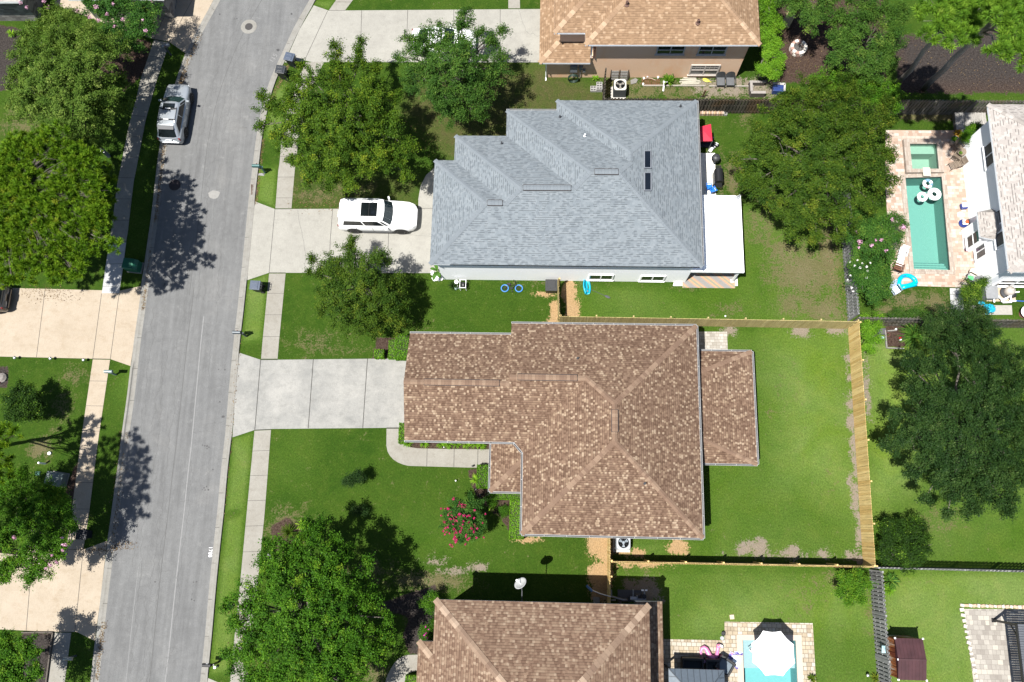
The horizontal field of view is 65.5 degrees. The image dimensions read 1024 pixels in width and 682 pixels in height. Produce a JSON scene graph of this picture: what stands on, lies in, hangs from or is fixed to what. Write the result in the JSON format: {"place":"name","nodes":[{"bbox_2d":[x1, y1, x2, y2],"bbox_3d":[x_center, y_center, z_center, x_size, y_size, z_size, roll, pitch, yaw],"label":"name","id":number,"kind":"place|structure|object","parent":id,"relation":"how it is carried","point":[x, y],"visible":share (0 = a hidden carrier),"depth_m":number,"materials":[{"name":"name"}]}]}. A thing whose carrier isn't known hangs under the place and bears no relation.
{"place":"outdoors","nodes":[
{"label":"outdoors","id":0,"kind":"place"},
{"bbox_2d":[0,541,106,640],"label":"driveway","id":1,"kind":"structure","parent":0,"point":[67,598],"depth_m":50.54,"materials":[{"name":"beige concrete"}]},
{"bbox_2d":[48,633,70,681],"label":"sidewalk","id":2,"kind":"structure","parent":0,"point":[60,651],"depth_m":49.70,"materials":[{"name":"concrete"}]},
{"bbox_2d":[0,286,140,365],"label":"driveway","id":3,"kind":"structure","parent":0,"point":[94,324],"depth_m":54.71,"materials":[{"name":"beige concrete"}]},
{"bbox_2d":[0,284,12,313],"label":"parked car","id":4,"kind":"object","parent":3,"relation":"on","point":[5,297],"visible":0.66,"depth_m":54.42,"materials":[{"name":"brown metal"}]},
{"bbox_2d":[67,359,109,548],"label":"sidewalk","id":5,"kind":"structure","parent":0,"point":[89,438],"depth_m":52.71,"materials":[{"name":"beige concrete"}]},
{"bbox_2d":[102,242,125,292],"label":"sidewalk","id":6,"kind":"structure","parent":0,"point":[113,275],"depth_m":55.50,"materials":[{"name":"concrete"}]},
{"bbox_2d":[55,0,212,52],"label":"driveway","id":7,"kind":"structure","parent":0,"point":[179,30],"depth_m":59.98,"materials":[{"name":"beige concrete"}]},
{"bbox_2d":[110,40,167,241],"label":"sidewalk","id":8,"kind":"structure","parent":0,"point":[147,84],"depth_m":57.81,"materials":[{"name":"concrete"}]},
{"bbox_2d":[99,0,308,681],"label":"road","id":9,"kind":"structure","parent":0,"point":[156,614],"depth_m":53.82,"materials":[{"name":"asphalt"}]},
{"bbox_2d":[157,84,193,143],"bbox_3d":[-24.330,-16.504,57.269,2.254,1.754,4.585,3,77,3],"label":"parked suv","id":10,"kind":"object","parent":9,"relation":"on","point":[174,112],"visible":1,"depth_m":56.77,"materials":[{"name":"silver metal"}]},
{"bbox_2d":[230,430,270,681],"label":"sidewalk","id":11,"kind":"structure","parent":0,"point":[257,496],"depth_m":51.40,"materials":[{"name":"concrete"}]},
{"bbox_2d":[261,273,285,358],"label":"sidewalk","id":12,"kind":"structure","parent":0,"point":[273,314],"depth_m":54.39,"materials":[{"name":"concrete"}]},
{"bbox_2d":[275,62,322,207],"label":"sidewalk","id":13,"kind":"structure","parent":0,"point":[285,184],"depth_m":56.77,"materials":[{"name":"concrete"}]},
{"bbox_2d":[233,353,405,436],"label":"driveway","id":14,"kind":"structure","parent":0,"point":[270,394],"depth_m":53.03,"materials":[{"name":"concrete"}]},
{"bbox_2d":[247,168,439,279],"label":"driveway","id":15,"kind":"structure","parent":0,"point":[284,240],"depth_m":55.51,"materials":[{"name":"concrete"}]},
{"bbox_2d":[337,196,417,234],"bbox_3d":[-9.295,-8.697,54.801,5.455,1.965,2.494,1,77,2],"label":"parked suv","id":16,"kind":"object","parent":15,"relation":"on","point":[365,215],"visible":1,"depth_m":54.25,"materials":[{"name":"white paint"}]},
{"bbox_2d":[385,655,417,681],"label":"garden path","id":17,"kind":"structure","parent":0,"point":[402,667],"depth_m":48.90,"materials":[{"name":"concrete"}]},
{"bbox_2d":[285,6,539,61],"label":"driveway","id":18,"kind":"structure","parent":0,"point":[383,29],"depth_m":59.19,"materials":[{"name":"concrete"}]},
{"bbox_2d":[411,26,475,56],"bbox_3d":[-5.035,-21.916,58.059,4.735,1.456,2.274,1,77,2],"label":"parked car","id":19,"kind":"object","parent":18,"relation":"on","point":[414,31],"visible":0.12,"depth_m":57.91,"materials":[{"name":"white paint"}]},
{"bbox_2d":[386,428,488,467],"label":"garden path","id":20,"kind":"structure","parent":0,"point":[411,456],"depth_m":51.83,"materials":[{"name":"concrete"}]},
{"bbox_2d":[0,0,1023,681],"bbox_3d":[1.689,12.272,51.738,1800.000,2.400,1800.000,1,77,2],"label":"ground","id":21,"kind":"structure","parent":0,"point":[794,496],"depth_m":52.00,"materials":[{"name":"plant"}]},
{"bbox_2d":[0,420,24,485],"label":"oak tree","id":22,"kind":"object","parent":21,"relation":"on","point":[7,463],"visible":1,"depth_m":47.05,"materials":[{"name":"green plant"}]},
{"bbox_2d":[0,627,45,681],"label":"oak tree","id":23,"kind":"object","parent":21,"relation":"on","point":[14,661],"visible":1,"depth_m":45.81,"materials":[{"name":"green plant"}]},
{"bbox_2d":[0,376,47,424],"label":"round shrub","id":24,"kind":"object","parent":21,"relation":"on","point":[20,401],"visible":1,"depth_m":51.06,"materials":[{"name":"green plant"}]},
{"bbox_2d":[0,462,82,592],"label":"crape myrtle","id":25,"kind":"object","parent":21,"relation":"on","point":[47,537],"visible":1,"depth_m":47.04,"materials":[{"name":"green plant"}]},
{"bbox_2d":[44,471,69,486],"bbox_3d":[-29.683,8.990,51.880,1.120,0.830,0.952,9,77,4],"label":"utility box","id":26,"kind":"object","parent":21,"relation":"on","point":[59,478],"visible":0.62,"depth_m":51.56,"materials":[{"name":"metal"}]},
{"bbox_2d":[0,119,124,289],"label":"oak tree","id":27,"kind":"object","parent":21,"relation":"on","point":[39,200],"visible":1,"depth_m":48.13,"materials":[{"name":"green plant"}]},
{"bbox_2d":[2,0,135,150],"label":"oak tree","id":28,"kind":"object","parent":21,"relation":"on","point":[102,98],"visible":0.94,"depth_m":52.05,"materials":[{"name":"green plant"}]},
{"bbox_2d":[0,0,176,20],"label":"corner house","id":29,"kind":"structure","parent":21,"relation":"on","point":[12,10],"depth_m":59.48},
{"bbox_2d":[19,0,163,55],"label":"crape myrtle","id":30,"kind":"object","parent":21,"relation":"on","point":[143,18],"visible":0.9,"depth_m":55.49,"materials":[{"name":"green plant"}]},
{"bbox_2d":[121,258,143,273],"bbox_3d":[-26.254,-5.220,55.087,1.064,0.930,0.806,7,77,3],"label":"utility box","id":31,"kind":"object","parent":21,"relation":"on","point":[129,265],"visible":1,"depth_m":54.72,"materials":[{"name":"metal"}]},
{"bbox_2d":[91,0,219,681],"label":"kerb","id":32,"kind":"structure","parent":21,"relation":"on","point":[129,408],"depth_m":53.50,"materials":[{"name":"concrete"}]},
{"bbox_2d":[200,0,315,681],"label":"kerb","id":33,"kind":"structure","parent":21,"relation":"on","point":[228,435],"depth_m":53.49,"materials":[{"name":"concrete"}]},
{"bbox_2d":[216,511,399,681],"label":"oak tree","id":34,"kind":"object","parent":21,"relation":"on","point":[324,582],"visible":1,"depth_m":43.88,"materials":[{"name":"green plant"}]},
{"bbox_2d":[250,33,420,195],"bbox_3d":[-11.594,-14.154,53.243,10.066,7.993,11.964,-29,77,-5],"label":"oak tree","id":35,"kind":"object","parent":21,"relation":"on","point":[337,119],"visible":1,"depth_m":51.17,"materials":[{"name":"green plant"}]},
{"bbox_2d":[339,466,366,491],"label":"sapling","id":36,"kind":"object","parent":21,"relation":"on","point":[349,480],"visible":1,"depth_m":50.10,"materials":[{"name":"green plant"}]},
{"bbox_2d":[302,233,416,341],"bbox_3d":[-9.896,-3.451,51.576,6.478,6.075,7.828,-21,77,-3],"label":"oak tree","id":37,"kind":"object","parent":21,"relation":"on","point":[357,282],"visible":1,"depth_m":50.23,"materials":[{"name":"green plant"}]},
{"bbox_2d":[394,333,409,360],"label":"clipped hedge","id":38,"kind":"object","parent":21,"relation":"on","point":[401,344],"visible":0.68,"depth_m":52.74,"materials":[{"name":"green plant"}]},
{"bbox_2d":[416,614,433,641],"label":"shrub","id":39,"kind":"object","parent":21,"relation":"on","point":[427,635],"visible":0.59,"depth_m":48.03,"materials":[{"name":"green plant"}]},
{"bbox_2d":[416,590,439,619],"bbox_3d":[-4.901,16.033,48.868,1.497,1.993,1.776,-44,79,-8],"label":"shrub","id":40,"kind":"object","parent":21,"relation":"on","point":[427,603],"visible":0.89,"depth_m":48.37,"materials":[{"name":"green plant"}]},
{"bbox_2d":[391,4,519,131],"bbox_3d":[-3.843,-18.609,54.153,8.799,7.730,9.696,1,77,2],"label":"oak tree","id":41,"kind":"object","parent":21,"relation":"on","point":[447,103],"visible":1,"depth_m":52.51,"materials":[{"name":"green plant"}]},
{"bbox_2d":[438,491,487,547],"bbox_3d":[-2.920,10.972,49.191,3.058,3.576,3.431,1,77,2],"label":"crape myrtle","id":42,"kind":"object","parent":21,"relation":"on","point":[454,515],"visible":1,"depth_m":48.03,"materials":[{"name":"green plant"}]},
{"bbox_2d":[476,464,488,488],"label":"clipped hedge","id":43,"kind":"object","parent":21,"relation":"on","point":[482,477],"visible":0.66,"depth_m":50.55,"materials":[{"name":"green plant"}]},
{"bbox_2d":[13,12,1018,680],"bbox_3d":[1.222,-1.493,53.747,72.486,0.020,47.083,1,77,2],"label":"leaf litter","id":44,"kind":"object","parent":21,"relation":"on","point":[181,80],"visible":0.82,"depth_m":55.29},
{"bbox_2d":[508,499,523,539],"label":"clipped hedge","id":45,"kind":"object","parent":21,"relation":"on","point":[514,522],"visible":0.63,"depth_m":50.03,"materials":[{"name":"green plant"}]},
{"bbox_2d":[403,322,758,539],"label":"brown house","id":46,"kind":"structure","parent":21,"relation":"on","point":[609,430],"depth_m":47.63,"materials":[{"name":"brown"}]},
{"bbox_2d":[428,99,743,282],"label":"grey house","id":47,"kind":"structure","parent":21,"relation":"on","point":[588,190],"depth_m":50.38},
{"bbox_2d":[607,538,611,603],"bbox_3d":[5.989,14.404,48.873,0.168,1.914,4.696,1,77,2],"label":"wooden fence","id":48,"kind":"object","parent":21,"relation":"on","point":[609,575],"visible":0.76,"depth_m":48.54,"materials":[{"name":"brown wood"}]},
{"bbox_2d":[611,79,625,98],"bbox_3d":[7.636,-17.978,56.926,1.080,1.086,1.060,1,77,2],"label":"air conditioner","id":49,"kind":"object","parent":21,"relation":"on","point":[618,88],"visible":1,"depth_m":56.53,"materials":[{"name":"beige metal"}]},
{"bbox_2d":[613,538,629,551],"bbox_3d":[6.876,12.671,49.784,1.070,0.886,1.050,1,77,2],"label":"air conditioner","id":50,"kind":"object","parent":21,"relation":"on","point":[621,544],"visible":0.74,"depth_m":49.43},
{"bbox_2d":[611,589,646,601],"bbox_3d":[7.191,15.702,49.175,2.259,0.632,0.783,1,77,2],"label":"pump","id":51,"kind":"object","parent":21,"relation":"on","point":[632,595],"visible":0.98,"depth_m":49.24,"materials":[{"name":"black metal"}]},
{"bbox_2d":[538,0,761,80],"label":"apricot house","id":52,"kind":"structure","parent":21,"relation":"on","point":[661,38],"depth_m":53.18,"materials":[{"name":"beige"}]},
{"bbox_2d":[654,46,685,55],"bbox_3d":[10.810,-19.809,54.263,2.048,1.092,0.120,1,77,2],"label":"window","id":53,"kind":"structure","parent":52,"relation":"in","point":[661,50],"depth_m":54.34,"materials":[{"name":"black glass"}]},
{"bbox_2d":[687,64,720,75],"bbox_3d":[13.647,-19.210,56.526,2.196,1.305,0.120,1,77,2],"label":"window","id":54,"kind":"structure","parent":52,"relation":"in","point":[695,69],"depth_m":56.48,"materials":[{"name":"white glass"}]},
{"bbox_2d":[696,46,727,55],"bbox_3d":[13.633,-19.761,54.198,2.042,1.092,0.120,1,77,2],"label":"window","id":55,"kind":"structure","parent":52,"relation":"in","point":[703,50],"depth_m":54.24,"materials":[{"name":"black glass"}]},
{"bbox_2d":[699,124,714,153],"bbox_3d":[13.417,-14.024,55.304,1.370,2.050,1.225,1,77,2],"label":"shade canopy","id":56,"kind":"object","parent":21,"relation":"on","point":[706,138],"visible":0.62,"depth_m":54.40,"materials":[{"name":"red fabric"}]},
{"bbox_2d":[559,314,858,328],"bbox_3d":[12.728,-1.272,52.371,19.225,1.915,0.168,1,77,2],"label":"wooden fence","id":57,"kind":"object","parent":21,"relation":"on","point":[746,322],"visible":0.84,"depth_m":52.15,"materials":[{"name":"brown wood"}]},
{"bbox_2d":[604,98,834,113],"bbox_3d":[14.557,-16.495,55.922,16.270,1.915,0.096,1,77,2],"label":"weathered fence","id":58,"kind":"object","parent":21,"relation":"on","point":[748,106],"visible":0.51,"depth_m":55.54,"materials":[{"name":"grey wood"}]},
{"bbox_2d":[663,622,815,681],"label":"pool deck","id":59,"kind":"structure","parent":21,"relation":"on","point":[674,650],"depth_m":48.65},
{"bbox_2d":[681,656,703,668],"bbox_3d":[10.892,19.506,48.097,1.280,0.660,0.780,1,77,2],"label":"garden sofa","id":60,"kind":"object","parent":59,"relation":"on","point":[691,662],"visible":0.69,"depth_m":47.99,"materials":[{"name":"black plastic"}]},
{"bbox_2d":[664,663,724,681],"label":"gazebo","id":61,"kind":"object","parent":59,"relation":"on","point":[715,674],"visible":0.98,"depth_m":45.88,"materials":[{"name":"metal"}]},
{"bbox_2d":[715,653,736,676],"bbox_3d":[12.831,19.543,48.025,1.000,0.660,0.900,32,80,9],"label":"garden chair","id":62,"kind":"object","parent":59,"relation":"on","point":[727,665],"visible":0.94,"depth_m":47.91,"materials":[{"name":"black plastic"}]},
{"bbox_2d":[611,559,875,567],"bbox_3d":[13.910,13.614,48.802,15.787,1.915,0.168,1,77,2],"label":"wooden fence","id":63,"kind":"object","parent":21,"relation":"on","point":[756,563],"visible":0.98,"depth_m":48.24,"materials":[{"name":"brown wood"}]},
{"bbox_2d":[748,80,765,96],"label":"planter wall","id":64,"kind":"structure","parent":21,"relation":"on","point":[751,83],"depth_m":56.80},
{"bbox_2d":[737,635,802,681],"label":"swimming pool","id":65,"kind":"structure","parent":21,"relation":"in","point":[748,670],"depth_m":48.66,"materials":[{"name":"blue paint"}]},
{"bbox_2d":[751,631,794,675],"bbox_3d":[15.227,18.413,47.371,2.458,3.200,2.458,1,77,2],"label":"parasol","id":66,"kind":"object","parent":65,"relation":"on","point":[773,653],"visible":1,"depth_m":46.13,"materials":[{"name":"white fabric"}]},
{"bbox_2d":[754,0,787,81],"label":"shrub","id":67,"kind":"object","parent":21,"relation":"on","point":[774,44],"visible":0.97,"depth_m":55.50,"materials":[{"name":"green plant"}]},
{"bbox_2d":[789,39,806,56],"bbox_3d":[20.693,-21.165,57.578,1.194,0.430,1.194,1,77,2],"label":"fire pit","id":68,"kind":"object","parent":21,"relation":"on","point":[797,48],"visible":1,"depth_m":57.46,"materials":[{"name":"white stone"}]},
{"bbox_2d":[772,0,847,38],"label":"broadleaf tree","id":69,"kind":"object","parent":21,"relation":"on","point":[815,14],"visible":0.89,"depth_m":53.59,"materials":[{"name":"green plant"}]},
{"bbox_2d":[723,68,903,249],"bbox_3d":[20.389,-12.152,51.956,12.936,7.548,10.724,-43,79,-8],"label":"oak tree","id":70,"kind":"object","parent":21,"relation":"on","point":[811,167],"visible":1,"depth_m":50.12,"materials":[{"name":"green plant"}]},
{"bbox_2d":[839,187,859,320],"bbox_3d":[22.469,-5.849,53.139,0.095,1.915,8.892,1,77,2],"label":"weathered fence","id":71,"kind":"object","parent":21,"relation":"on","point":[851,303],"visible":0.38,"depth_m":52.87,"materials":[{"name":"grey wood"}]},
{"bbox_2d":[830,565,878,609],"bbox_3d":[20.229,14.678,47.840,2.630,3.041,2.678,40,81,10],"label":"tree","id":72,"kind":"object","parent":21,"relation":"on","point":[851,586],"visible":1,"depth_m":46.91,"materials":[{"name":"green plant"}]},
{"bbox_2d":[806,64,910,114],"bbox_3d":[23.002,-16.590,54.469,7.032,4.485,3.890,1,77,2],"label":"broadleaf tree","id":73,"kind":"object","parent":21,"relation":"on","point":[894,90],"visible":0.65,"depth_m":52.88,"materials":[{"name":"green plant"}]},
{"bbox_2d":[848,321,877,566],"bbox_3d":[22.101,6.333,50.262,0.168,1.915,15.199,2,77,2],"label":"wooden fence","id":74,"kind":"object","parent":21,"relation":"on","point":[859,414],"visible":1,"depth_m":50.17,"materials":[{"name":"yellow wood"}]},
{"bbox_2d":[823,0,913,87],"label":"broadleaf tree","id":75,"kind":"object","parent":21,"relation":"on","point":[841,37],"visible":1,"depth_m":52.30,"materials":[{"name":"green plant"}]},
{"bbox_2d":[844,251,897,307],"bbox_3d":[22.991,-3.681,51.810,3.390,3.599,3.894,1,77,2],"label":"crape myrtle","id":76,"kind":"object","parent":21,"relation":"on","point":[868,274],"visible":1,"depth_m":50.82,"materials":[{"name":"green plant"}]},
{"bbox_2d":[835,207,909,267],"bbox_3d":[23.321,-6.343,52.194,5.055,4.073,4.212,1,77,2],"label":"crape myrtle","id":77,"kind":"object","parent":21,"relation":"on","point":[876,240],"visible":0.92,"depth_m":51.01,"materials":[{"name":"green plant"}]},
{"bbox_2d":[860,309,886,354],"bbox_3d":[23.257,-0.458,51.827,1.978,2.052,3.187,8,77,4],"label":"shrub","id":78,"kind":"object","parent":21,"relation":"on","point":[873,335],"visible":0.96,"depth_m":51.32,"materials":[{"name":"green plant"}]},
{"bbox_2d":[869,569,891,681],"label":"weathered fence","id":79,"kind":"object","parent":21,"relation":"on","point":[883,661],"visible":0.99,"depth_m":47.63,"materials":[{"name":"grey wood"}]},
{"bbox_2d":[875,513,935,575],"bbox_3d":[23.728,12.342,48.362,3.897,2.881,3.758,1,77,2],"label":"citrus shrub","id":80,"kind":"object","parent":21,"relation":"on","point":[907,551],"visible":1,"depth_m":47.77,"materials":[{"name":"green plant"}]},
{"bbox_2d":[887,635,927,681],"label":"garden shed","id":81,"kind":"structure","parent":21,"relation":"on","point":[907,658],"depth_m":46.24,"materials":[{"name":"metal"}]},
{"bbox_2d":[897,322,933,351],"bbox_3d":[26.427,-0.340,52.066,2.516,1.208,2.463,1,77,2],"label":"fan palm","id":82,"kind":"object","parent":21,"relation":"on","point":[915,335],"visible":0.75,"depth_m":51.92,"materials":[{"name":"green plant"}]},
{"bbox_2d":[902,139,944,173],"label":"hot tub","id":83,"kind":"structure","parent":21,"relation":"in","point":[919,155],"depth_m":55.58,"materials":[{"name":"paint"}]},
{"bbox_2d":[900,173,954,274],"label":"swimming pool","id":84,"kind":"structure","parent":21,"relation":"in","point":[929,239],"depth_m":55.29,"materials":[{"name":"liquid"}]},
{"bbox_2d":[834,99,1023,114],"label":"weathered fence","id":85,"kind":"object","parent":21,"relation":"on","point":[938,106],"visible":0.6,"depth_m":55.19,"materials":[{"name":"grey wood"}]},
{"bbox_2d":[885,130,974,287],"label":"pool deck","id":86,"kind":"structure","parent":21,"relation":"on","point":[963,258],"depth_m":54.78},
{"bbox_2d":[897,273,917,289],"bbox_3d":[26.460,-4.032,53.422,1.424,0.328,1.058,-14,77,-1],"label":"pool float","id":87,"kind":"object","parent":86,"relation":"on","point":[913,278],"visible":0.96,"depth_m":53.30,"materials":[{"name":"plastic"}]},
{"bbox_2d":[853,317,1023,327],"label":"weathered fence","id":88,"kind":"object","parent":21,"relation":"on","point":[1007,323],"visible":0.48,"depth_m":51.57,"materials":[{"name":"grey wood"}]},
{"bbox_2d":[895,0,995,84],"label":"pine tree","id":89,"kind":"object","parent":21,"relation":"on","point":[969,20],"visible":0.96,"depth_m":42.58,"materials":[{"name":"green plant"}]},
{"bbox_2d":[874,314,1023,522],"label":"live oak","id":90,"kind":"object","parent":21,"relation":"on","point":[967,428],"visible":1,"depth_m":45.16,"materials":[{"name":"green plant"}]},
{"bbox_2d":[874,566,1023,571],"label":"weathered fence","id":91,"kind":"object","parent":21,"relation":"on","point":[953,569],"visible":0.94,"depth_m":47.62,"materials":[{"name":"grey wood"}]},
{"bbox_2d":[917,295,1001,347],"bbox_3d":[27.738,-0.764,50.767,5.116,4.074,3.482,-12,77,-1],"label":"live oak","id":92,"kind":"object","parent":21,"relation":"on","point":[943,324],"visible":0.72,"depth_m":49.50,"materials":[{"name":"green plant"}]},
{"bbox_2d":[952,112,986,133],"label":"concrete slab","id":93,"kind":"structure","parent":21,"relation":"on","point":[961,120],"depth_m":55.76,"materials":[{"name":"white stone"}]},
{"bbox_2d":[958,119,982,146],"bbox_3d":[31.348,-14.178,54.889,1.292,1.925,2.433,34,80,9],"label":"shrub","id":94,"kind":"object","parent":21,"relation":"on","point":[967,133],"visible":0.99,"depth_m":54.37,"materials":[{"name":"green plant"}]},
{"bbox_2d":[921,0,1023,91],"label":"pine tree","id":95,"kind":"object","parent":21,"relation":"on","point":[1006,19],"visible":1,"depth_m":39.16,"materials":[{"name":"green plant"}]},
{"bbox_2d":[957,275,991,306],"bbox_3d":[29.987,-3.173,52.023,2.266,2.506,2.182,1,77,2],"label":"shrub","id":96,"kind":"object","parent":21,"relation":"on","point":[978,286],"visible":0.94,"depth_m":51.40,"materials":[{"name":"green plant"}]},
{"bbox_2d":[982,285,998,299],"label":"utility slab","id":97,"kind":"structure","parent":21,"relation":"on","point":[991,292],"depth_m":52.66,"materials":[{"name":"white concrete"}]},
{"bbox_2d":[970,305,1011,314],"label":"patio","id":98,"kind":"structure","parent":21,"relation":"on","point":[1003,309],"depth_m":52.86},
{"bbox_2d":[959,603,1023,681],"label":"edging stones","id":99,"kind":"object","parent":21,"relation":"on","point":[1003,606],"visible":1,"depth_m":48.52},
{"bbox_2d":[961,103,1023,287],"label":"white house","id":100,"kind":"structure","parent":21,"relation":"on","point":[993,231],"depth_m":50.87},
{"bbox_2d":[965,229,980,250],"bbox_3d":[30.485,-6.720,52.704,0.120,1.616,0.968,1,77,2],"label":"window","id":101,"kind":"structure","parent":100,"relation":"in","point":[971,240],"depth_m":52.75,"materials":[{"name":"white paint"}]},
{"bbox_2d":[982,141,993,170],"bbox_3d":[31.143,-12.169,51.965,0.120,1.179,1.743,1,77,2],"label":"window","id":102,"kind":"structure","parent":100,"relation":"in","point":[987,149],"depth_m":52.13,"materials":[{"name":"glass"}]},
{"bbox_2d":[992,279,1023,287],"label":"window","id":103,"kind":"structure","parent":100,"relation":"in","point":[1005,282],"depth_m":52.15,"materials":[{"name":"white paint"}]},
{"bbox_2d":[986,286,1019,302],"bbox_3d":[32.597,-3.129,52.698,1.976,0.885,1.222,1,77,2],"label":"pool filter","id":104,"kind":"object","parent":21,"relation":"on","point":[1007,294],"visible":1,"depth_m":52.73,"materials":[{"name":"white paint"}]},
{"bbox_2d":[416,597,663,681],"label":"rosy brown house","id":105,"kind":"structure","parent":0,"point":[496,641],"depth_m":43.35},
{"bbox_2d":[673,153,737,285],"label":"patio","id":106,"kind":"structure","parent":0,"point":[707,168],"depth_m":55.78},
{"bbox_2d":[682,273,734,287],"bbox_3d":[13.318,-4.511,54.059,3.544,0.020,1.900,1,77,2],"label":"patio rug","id":107,"kind":"object","parent":106,"relation":"on","point":[707,280],"visible":0.57,"depth_m":53.95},
{"bbox_2d":[712,165,722,186],"bbox_3d":[14.200,-11.298,55.041,0.674,1.055,1.615,1,77,2],"label":"gas grill","id":108,"kind":"object","parent":106,"relation":"on","point":[717,177],"visible":1,"depth_m":54.66,"materials":[{"name":"black metal"}]},
{"bbox_2d":[698,332,727,349],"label":"patio","id":109,"kind":"structure","parent":0,"point":[712,340],"depth_m":53.02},
{"bbox_2d":[964,609,1023,681],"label":"patio","id":110,"kind":"structure","parent":0,"point":[993,645],"depth_m":48.15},
{"bbox_2d":[991,618,1023,681],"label":"pergola","id":111,"kind":"object","parent":110,"relation":"on","point":[1019,645],"visible":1,"depth_m":45.76,"materials":[{"name":"black metal"}]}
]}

